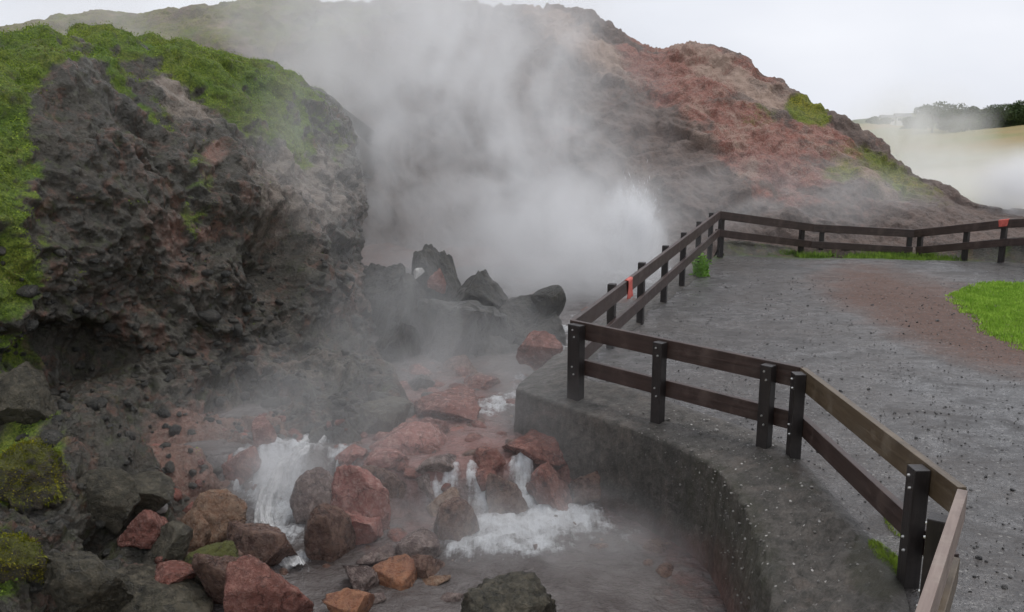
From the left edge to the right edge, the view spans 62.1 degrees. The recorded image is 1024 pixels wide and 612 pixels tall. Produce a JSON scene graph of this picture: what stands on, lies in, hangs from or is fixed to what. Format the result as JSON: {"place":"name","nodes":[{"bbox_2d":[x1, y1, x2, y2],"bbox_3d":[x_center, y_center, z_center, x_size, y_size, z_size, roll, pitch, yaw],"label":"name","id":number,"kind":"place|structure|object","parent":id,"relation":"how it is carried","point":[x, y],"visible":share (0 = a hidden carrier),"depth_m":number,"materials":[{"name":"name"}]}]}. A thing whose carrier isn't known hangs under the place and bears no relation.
{"place":"outdoors","nodes":[
{"label":"outdoors","id":0,"kind":"place"},
{"bbox_2d":[151,242,635,479],"bbox_3d":[3.000,0.608,15.930,20.000,1.120,23.000,0,11,0],"label":"stream bed","id":1,"kind":"object","parent":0,"point":[384,254],"visible":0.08,"depth_m":23.73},
{"bbox_2d":[113,564,213,611],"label":"rock","id":2,"kind":"object","parent":1,"relation":"on","point":[147,590],"visible":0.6,"depth_m":6.81,"materials":[{"name":"grey stone"}]},
{"bbox_2d":[227,521,297,566],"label":"rock","id":3,"kind":"object","parent":1,"relation":"on","point":[268,545],"visible":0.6,"depth_m":7.70,"materials":[{"name":"brown stone"}]},
{"bbox_2d":[223,554,313,611],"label":"rock","id":4,"kind":"object","parent":1,"relation":"on","point":[253,584],"visible":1,"depth_m":6.71,"materials":[{"name":"red stone"}]},
{"bbox_2d":[254,433,326,569],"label":"waterfall","id":5,"kind":"structure","parent":1,"relation":"on","point":[267,518],"depth_m":9.03,"materials":[{"name":"liquid"}]},
{"bbox_2d":[289,467,332,523],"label":"rock","id":6,"kind":"object","parent":1,"relation":"on","point":[311,491],"visible":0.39,"depth_m":8.56,"materials":[{"name":"stone"}]},
{"bbox_2d":[304,503,355,561],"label":"rock","id":7,"kind":"object","parent":1,"relation":"on","point":[329,534],"visible":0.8,"depth_m":7.82,"materials":[{"name":"stone"}]},
{"bbox_2d":[322,588,374,611],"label":"rock","id":8,"kind":"object","parent":1,"relation":"on","point":[348,600],"visible":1,"depth_m":6.93,"materials":[{"name":"brown stone"}]},
{"bbox_2d":[335,444,367,465],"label":"rock","id":9,"kind":"object","parent":1,"relation":"on","point":[350,454],"visible":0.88,"depth_m":9.20,"materials":[{"name":"stone"}]},
{"bbox_2d":[330,464,390,530],"bbox_3d":[-1.506,2.128,8.413,0.513,1.181,0.534,9,14,38],"label":"rock","id":10,"kind":"object","parent":1,"relation":"on","point":[362,491],"visible":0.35,"depth_m":8.29,"materials":[{"name":"stone"}]},
{"bbox_2d":[343,565,379,590],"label":"rock","id":11,"kind":"object","parent":1,"relation":"on","point":[363,578],"visible":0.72,"depth_m":7.32,"materials":[{"name":"stone"}]},
{"bbox_2d":[356,542,396,564],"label":"rock","id":12,"kind":"object","parent":1,"relation":"on","point":[386,551],"visible":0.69,"depth_m":7.77,"materials":[{"name":"grey stone"}]},
{"bbox_2d":[356,396,410,433],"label":"rock","id":13,"kind":"object","parent":1,"relation":"on","point":[388,414],"visible":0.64,"depth_m":9.96,"materials":[{"name":"grey stone"}]},
{"bbox_2d":[361,465,406,498],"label":"rock","id":14,"kind":"object","parent":1,"relation":"on","point":[393,483],"visible":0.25,"depth_m":8.84,"materials":[{"name":"brown stone"}]},
{"bbox_2d":[363,447,408,468],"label":"rock","id":15,"kind":"object","parent":14,"relation":"on","point":[385,457],"visible":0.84,"depth_m":8.97,"materials":[{"name":"stone"}]},
{"bbox_2d":[363,263,405,319],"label":"rock","id":16,"kind":"object","parent":1,"relation":"on","point":[379,280],"visible":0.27,"depth_m":15.01,"materials":[{"name":"grey stone"}]},
{"bbox_2d":[375,323,421,362],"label":"rock","id":17,"kind":"object","parent":1,"relation":"on","point":[398,343],"visible":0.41,"depth_m":13.03,"materials":[{"name":"grey stone"}]},
{"bbox_2d":[374,273,432,336],"bbox_3d":[-2.002,0.449,14.980,1.728,2.153,1.555,0,11,0],"label":"rock","id":18,"kind":"object","parent":1,"relation":"on","point":[407,292],"visible":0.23,"depth_m":14.42,"materials":[{"name":"grey stone"}]},
{"bbox_2d":[413,268,424,278],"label":"rock","id":19,"kind":"object","parent":18,"relation":"on","point":[417,272],"visible":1,"depth_m":14.14,"materials":[{"name":"white stone"}]},
{"bbox_2d":[369,421,447,454],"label":"rock","id":20,"kind":"object","parent":1,"relation":"on","point":[410,438],"visible":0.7,"depth_m":9.39,"materials":[{"name":"red stone"}]},
{"bbox_2d":[395,527,440,557],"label":"rock","id":21,"kind":"object","parent":1,"relation":"on","point":[422,541],"visible":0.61,"depth_m":7.83,"materials":[{"name":"grey stone"}]},
{"bbox_2d":[413,473,435,501],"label":"rock","id":22,"kind":"object","parent":1,"relation":"on","point":[423,482],"visible":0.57,"depth_m":8.86,"materials":[{"name":"stone"}]},
{"bbox_2d":[338,363,514,541],"bbox_3d":[-1.038,1.460,11.132,2.339,0.660,6.144,0,11,0],"label":"red rubble","id":23,"kind":"object","parent":1,"relation":"on","point":[397,534],"visible":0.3,"depth_m":9.64,"materials":[{"name":"stone"}]},
{"bbox_2d":[410,554,444,578],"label":"rock","id":24,"kind":"object","parent":1,"relation":"on","point":[426,566],"visible":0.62,"depth_m":7.56,"materials":[{"name":"brown stone"}]},
{"bbox_2d":[422,575,450,585],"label":"rock","id":25,"kind":"object","parent":24,"relation":"on","point":[435,580],"visible":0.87,"depth_m":7.45,"materials":[{"name":"brown stone"}]},
{"bbox_2d":[421,417,449,432],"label":"rock","id":26,"kind":"object","parent":1,"relation":"on","point":[443,426],"visible":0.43,"depth_m":9.94,"materials":[{"name":"red stone"}]},
{"bbox_2d":[411,244,460,301],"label":"rock","id":27,"kind":"object","parent":1,"relation":"on","point":[430,259],"visible":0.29,"depth_m":14.62,"materials":[{"name":"grey stone"}]},
{"bbox_2d":[427,268,445,293],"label":"rock","id":28,"kind":"object","parent":27,"relation":"on","point":[436,281],"visible":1,"depth_m":14.30,"materials":[{"name":"red stone"}]},
{"bbox_2d":[415,453,456,473],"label":"rock","id":29,"kind":"object","parent":1,"relation":"on","point":[442,463],"visible":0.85,"depth_m":8.93,"materials":[{"name":"brown stone"}]},
{"bbox_2d":[401,363,478,452],"bbox_3d":[-1.810,0.820,13.155,1.973,0.208,8.030,-4,12,-17],"label":"dark rubble","id":30,"kind":"object","parent":1,"relation":"on","point":[409,377],"visible":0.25,"depth_m":11.54,"materials":[{"name":"stone"}]},
{"bbox_2d":[427,487,459,516],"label":"rock","id":31,"kind":"object","parent":1,"relation":"on","point":[437,501],"visible":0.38,"depth_m":8.77,"materials":[{"name":"stone"}]},
{"bbox_2d":[414,386,480,420],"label":"rock","id":32,"kind":"object","parent":1,"relation":"on","point":[458,403],"visible":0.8,"depth_m":10.45,"materials":[{"name":"red stone"}]},
{"bbox_2d":[440,592,463,601],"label":"rock","id":33,"kind":"object","parent":1,"relation":"on","point":[450,597],"visible":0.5,"depth_m":7.17,"materials":[{"name":"stone"}]},
{"bbox_2d":[433,497,479,541],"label":"rock","id":34,"kind":"object","parent":1,"relation":"on","point":[456,519],"visible":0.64,"depth_m":8.23,"materials":[{"name":"stone"}]},
{"bbox_2d":[410,298,515,362],"bbox_3d":[-1.170,0.757,13.880,1.919,1.882,1.655,7,13,32],"label":"rock","id":35,"kind":"object","parent":1,"relation":"on","point":[448,329],"visible":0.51,"depth_m":13.25,"materials":[{"name":"grey stone"}]},
{"bbox_2d":[278,362,673,577],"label":"stream pebbles","id":36,"kind":"object","parent":1,"relation":"on","point":[654,544],"visible":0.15,"depth_m":8.09,"materials":[{"name":"brown stone"}]},
{"bbox_2d":[453,269,509,308],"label":"rock","id":37,"kind":"object","parent":1,"relation":"on","point":[483,288],"visible":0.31,"depth_m":14.31,"materials":[{"name":"grey stone"}]},
{"bbox_2d":[464,374,500,389],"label":"rock","id":38,"kind":"object","parent":1,"relation":"on","point":[482,381],"visible":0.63,"depth_m":11.70,"materials":[{"name":"red stone"}]},
{"bbox_2d":[472,446,505,472],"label":"rock","id":39,"kind":"object","parent":1,"relation":"on","point":[488,457],"visible":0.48,"depth_m":9.09,"materials":[{"name":"red stone"}]},
{"bbox_2d":[485,473,528,514],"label":"rock","id":40,"kind":"object","parent":1,"relation":"on","point":[502,496],"visible":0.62,"depth_m":8.78,"materials":[{"name":"stone"}]},
{"bbox_2d":[461,571,555,611],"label":"rock","id":41,"kind":"object","parent":1,"relation":"on","point":[518,591],"visible":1,"depth_m":6.73,"materials":[{"name":"grey stone"}]},
{"bbox_2d":[498,294,537,344],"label":"rock","id":42,"kind":"object","parent":1,"relation":"on","point":[518,310],"visible":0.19,"depth_m":14.36,"materials":[{"name":"grey stone"}]},
{"bbox_2d":[502,429,566,466],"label":"rock","id":43,"kind":"object","parent":1,"relation":"on","point":[537,447],"visible":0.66,"depth_m":9.27,"materials":[{"name":"red stone"}]},
{"bbox_2d":[513,311,565,345],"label":"rock","id":44,"kind":"object","parent":1,"relation":"on","point":[549,324],"visible":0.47,"depth_m":14.01,"materials":[{"name":"grey stone"}]},
{"bbox_2d":[531,285,565,315],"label":"rock","id":45,"kind":"object","parent":44,"relation":"on","point":[548,300],"visible":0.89,"depth_m":14.11,"materials":[{"name":"grey stone"}]},
{"bbox_2d":[526,462,572,510],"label":"rock","id":46,"kind":"object","parent":1,"relation":"on","point":[547,484],"visible":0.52,"depth_m":8.91,"materials":[{"name":"red stone"}]},
{"bbox_2d":[556,461,571,484],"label":"rock","id":47,"kind":"object","parent":1,"relation":"on","point":[563,471],"visible":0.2,"depth_m":9.28,"materials":[{"name":"red stone"}]},
{"bbox_2d":[568,471,600,504],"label":"rock","id":48,"kind":"object","parent":1,"relation":"on","point":[585,490],"visible":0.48,"depth_m":8.97,"materials":[{"name":"brown stone"}]},
{"bbox_2d":[180,266,726,611],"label":"water","id":49,"kind":"structure","parent":0,"point":[569,566],"depth_m":8.46,"materials":[{"name":"grey liquid"}]},
{"bbox_2d":[181,507,211,551],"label":"rock","id":50,"kind":"object","parent":49,"relation":"in","point":[195,520],"visible":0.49,"depth_m":7.86,"materials":[{"name":"brown stone"}]},
{"bbox_2d":[184,540,238,587],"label":"rock","id":51,"kind":"object","parent":49,"relation":"in","point":[223,548],"visible":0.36,"depth_m":7.37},
{"bbox_2d":[345,510,383,544],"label":"rock","id":52,"kind":"object","parent":49,"relation":"in","point":[368,530],"visible":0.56,"depth_m":8.12,"materials":[{"name":"red stone"}]},
{"bbox_2d":[371,592,385,605],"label":"rock","id":53,"kind":"object","parent":49,"relation":"in","point":[380,597],"visible":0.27,"depth_m":7.13,"materials":[{"name":"stone"}]},
{"bbox_2d":[371,554,416,590],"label":"rock","id":54,"kind":"object","parent":49,"relation":"in","point":[398,572],"visible":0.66,"depth_m":7.42,"materials":[{"name":"brown stone"}]},
{"bbox_2d":[408,374,434,390],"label":"rock","id":55,"kind":"object","parent":49,"relation":"in","point":[416,383],"visible":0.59,"depth_m":11.62,"materials":[{"name":"grey stone"}]},
{"bbox_2d":[443,354,476,372],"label":"rock","id":56,"kind":"object","parent":49,"relation":"in","point":[454,362],"visible":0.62,"depth_m":12.57,"materials":[{"name":"stone"}]},
{"bbox_2d":[516,330,562,370],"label":"rock","id":57,"kind":"object","parent":49,"relation":"in","point":[536,350],"visible":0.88,"depth_m":11.91,"materials":[{"name":"red stone"}]},
{"bbox_2d":[576,160,670,280],"bbox_3d":[2.776,-2.149,20.845,2.333,2.860,2.741,0,11,0],"label":"fountain spray","id":58,"kind":"object","parent":49,"relation":"on","point":[637,239],"visible":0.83,"depth_m":20.91,"materials":[{"name":"white liquid"}]},
{"bbox_2d":[0,0,1023,267],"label":"hill","id":59,"kind":"structure","parent":0,"point":[548,130],"depth_m":26.28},
{"bbox_2d":[0,0,1023,119],"label":"sky","id":60,"kind":"structure","parent":0,"point":[857,59],"materials":[{"name":"white"}]},
{"bbox_2d":[714,240,840,257],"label":"turf bank","id":61,"kind":"structure","parent":0,"point":[732,248],"depth_m":20.55,"materials":[{"name":"green plant"}]},
{"bbox_2d":[585,255,1023,611],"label":"gravel path","id":62,"kind":"structure","parent":0,"point":[744,272],"depth_m":10.52,"materials":[{"name":"grey gravel"}]},
{"bbox_2d":[689,252,713,276],"bbox_3d":[3.841,-0.836,17.295,0.512,0.520,0.618,0,11,0],"label":"leafy plant","id":63,"kind":"object","parent":62,"relation":"on","point":[700,271],"visible":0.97,"depth_m":17.26,"materials":[{"name":"green plant"}]},
{"bbox_2d":[567,211,1023,611],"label":"wooden fence","id":64,"kind":"object","parent":62,"relation":"on","point":[933,539],"visible":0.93,"depth_m":7.91,"materials":[{"name":"brown wood"}]},
{"bbox_2d":[626,277,632,298],"bbox_3d":[1.594,-0.249,11.697,0.105,0.280,0.260,4,12,21],"label":"warning ribbon","id":65,"kind":"object","parent":64,"relation":"attached to","point":[630,288],"visible":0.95,"depth_m":11.66,"materials":[{"name":"red plastic"}]},
{"bbox_2d":[998,219,1008,226],"bbox_3d":[10.944,-1.852,18.923,0.105,0.203,0.217,-8,14,-35],"label":"warning ribbon","id":66,"kind":"object","parent":64,"relation":"attached to","point":[1002,222],"visible":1,"depth_m":18.90,"materials":[{"name":"red plastic"}]},
{"bbox_2d":[867,518,899,573],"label":"thin grass","id":67,"kind":"structure","parent":62,"relation":"on","point":[894,559],"depth_m":5.80,"materials":[{"name":"green plant"}]},
{"bbox_2d":[945,279,1023,350],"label":"grass","id":68,"kind":"structure","parent":62,"relation":"on","point":[985,300],"depth_m":14.05,"materials":[{"name":"green plant"}]},
{"bbox_2d":[767,247,969,261],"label":"grass verge","id":69,"kind":"object","parent":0,"point":[901,256],"depth_m":20.43,"materials":[{"name":"green plant"}]},
{"bbox_2d":[852,109,1005,128],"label":"distant hill","id":70,"kind":"structure","parent":0,"point":[861,121],"depth_m":369.24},
{"bbox_2d":[858,123,1023,208],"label":"field","id":71,"kind":"structure","parent":0,"point":[984,166],"depth_m":60.19,"materials":[{"name":"beige plant"}]},
{"bbox_2d":[865,116,891,123],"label":"tree","id":72,"kind":"object","parent":71,"relation":"on","point":[876,120],"visible":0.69,"depth_m":126.39,"materials":[{"name":"green plant"}]},
{"bbox_2d":[878,115,896,124],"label":"farm building","id":73,"kind":"structure","parent":71,"relation":"on","point":[892,117],"depth_m":175.93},
{"bbox_2d":[893,113,912,125],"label":"farm building","id":74,"kind":"structure","parent":71,"relation":"on","point":[898,119],"depth_m":175.99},
{"bbox_2d":[899,115,925,129],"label":"tree","id":75,"kind":"object","parent":71,"relation":"on","point":[906,123],"visible":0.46,"depth_m":95.50,"materials":[{"name":"green plant"}]},
{"bbox_2d":[911,101,958,132],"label":"tree","id":76,"kind":"object","parent":71,"relation":"on","point":[933,114],"visible":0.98,"depth_m":89.08,"materials":[{"name":"green plant"}]},
{"bbox_2d":[936,120,963,131],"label":"tree","id":77,"kind":"object","parent":71,"relation":"on","point":[938,126],"visible":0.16,"depth_m":90.85,"materials":[{"name":"green plant"}]},
{"bbox_2d":[945,103,987,132],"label":"tree","id":78,"kind":"object","parent":71,"relation":"on","point":[962,111],"visible":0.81,"depth_m":88.19,"materials":[{"name":"green plant"}]},
{"bbox_2d":[961,116,990,129],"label":"tree","id":79,"kind":"object","parent":71,"relation":"on","point":[981,123],"visible":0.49,"depth_m":87.83,"materials":[{"name":"green plant"}]},
{"bbox_2d":[966,104,1003,128],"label":"tree","id":80,"kind":"object","parent":71,"relation":"on","point":[991,108],"visible":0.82,"depth_m":86.88,"materials":[{"name":"green plant"}]},
{"bbox_2d":[985,100,1023,126],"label":"tree","id":81,"kind":"object","parent":71,"relation":"on","point":[1007,112],"visible":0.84,"depth_m":86.09,"materials":[{"name":"green plant"}]},
{"bbox_2d":[1007,101,1023,124],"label":"tree","id":82,"kind":"object","parent":71,"relation":"on","point":[1018,114],"visible":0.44,"depth_m":86.27,"materials":[{"name":"green plant"}]},
{"bbox_2d":[924,237,1023,263],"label":"turf bank","id":83,"kind":"structure","parent":0,"point":[1014,254],"depth_m":19.63,"materials":[{"name":"green plant"}]},
{"label":"ground","id":84,"kind":"structure","parent":0,"visible":0},
{"bbox_2d":[0,23,415,611],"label":"cliff","id":85,"kind":"structure","parent":84,"relation":"on","point":[103,140],"depth_m":10.72,"materials":[{"name":"grey stone"}]},
{"bbox_2d":[0,530,47,583],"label":"mossy rock","id":86,"kind":"object","parent":85,"relation":"on","point":[22,557],"visible":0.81,"depth_m":6.36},
{"bbox_2d":[0,361,56,424],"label":"rock","id":87,"kind":"object","parent":85,"relation":"on","point":[26,397],"visible":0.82,"depth_m":7.94,"materials":[{"name":"grey stone"}]},
{"bbox_2d":[0,437,70,513],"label":"mossy rock","id":88,"kind":"object","parent":85,"relation":"on","point":[31,478],"visible":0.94,"depth_m":7.09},
{"bbox_2d":[40,550,133,611],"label":"rock","id":89,"kind":"object","parent":85,"relation":"on","point":[79,581],"visible":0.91,"depth_m":6.33,"materials":[{"name":"grey stone"}]},
{"bbox_2d":[77,467,140,536],"bbox_3d":[-3.645,1.761,7.655,0.493,0.644,0.476,11,16,43],"label":"rock","id":90,"kind":"object","parent":85,"relation":"on","point":[113,498],"visible":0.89,"depth_m":7.54,"materials":[{"name":"grey stone"}]},
{"bbox_2d":[117,509,167,548],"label":"rock","id":91,"kind":"object","parent":85,"relation":"on","point":[142,530],"visible":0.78,"depth_m":7.47,"materials":[{"name":"red stone"}]},
{"bbox_2d":[131,471,174,516],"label":"rock","id":92,"kind":"object","parent":85,"relation":"on","point":[156,490],"visible":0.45,"depth_m":7.89,"materials":[{"name":"grey stone"}]},
{"bbox_2d":[150,520,192,561],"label":"rock","id":93,"kind":"object","parent":85,"relation":"on","point":[173,540],"visible":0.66,"depth_m":7.47,"materials":[{"name":"grey stone"}]},
{"bbox_2d":[154,560,195,583],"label":"rock","id":94,"kind":"object","parent":85,"relation":"on","point":[170,571],"visible":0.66,"depth_m":7.00,"materials":[{"name":"red stone"}]},
{"bbox_2d":[0,21,359,592],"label":"moss","id":95,"kind":"object","parent":85,"relation":"on","point":[66,52],"visible":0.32,"depth_m":11.35,"materials":[{"name":"green plant"}]},
{"bbox_2d":[0,246,392,591],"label":"rubble","id":96,"kind":"object","parent":85,"relation":"on","point":[51,436],"visible":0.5,"depth_m":10.17,"materials":[{"name":"grey stone"}]},
{"bbox_2d":[157,504,167,513],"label":"rock","id":97,"kind":"object","parent":96,"relation":"on","point":[163,509],"visible":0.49,"depth_m":8.00,"materials":[{"name":"white stone"}]},
{"bbox_2d":[251,414,276,447],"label":"rock","id":98,"kind":"object","parent":96,"relation":"on","point":[263,430],"visible":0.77,"depth_m":9.53,"materials":[{"name":"red stone"}]},
{"bbox_2d":[180,488,247,544],"bbox_3d":[-3.000,2.111,8.267,0.784,0.680,0.647,-7,13,-33],"label":"rock","id":99,"kind":"object","parent":85,"relation":"on","point":[219,509],"visible":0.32,"depth_m":8.13,"materials":[{"name":"brown stone"}]},
{"bbox_2d":[192,553,238,604],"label":"rock","id":100,"kind":"object","parent":85,"relation":"on","point":[209,570],"visible":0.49,"depth_m":6.94,"materials":[{"name":"brown stone"}]},
{"bbox_2d":[221,445,261,484],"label":"rock","id":101,"kind":"object","parent":85,"relation":"on","point":[243,466],"visible":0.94,"depth_m":9.26,"materials":[{"name":"red stone"}]},
{"bbox_2d":[155,410,417,563],"bbox_3d":[-2.268,2.846,11.214,2.402,3.702,8.087,4,12,18],"label":"red rubble","id":102,"kind":"object","parent":85,"relation":"on","point":[178,495],"visible":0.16,"depth_m":9.53,"materials":[{"name":"stone"}]},
{"bbox_2d":[514,259,909,611],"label":"retaining wall","id":103,"kind":"structure","parent":84,"relation":"on","point":[643,475],"depth_m":7.67,"materials":[{"name":"concrete"}]},
{"bbox_2d":[620,412,881,608],"bbox_3d":[1.907,1.799,7.179,1.236,0.835,4.198,-2,12,-10],"label":"grit","id":104,"kind":"object","parent":103,"relation":"on","point":[712,482],"visible":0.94,"depth_m":7.12,"materials":[{"name":"gravel"}]}
]}

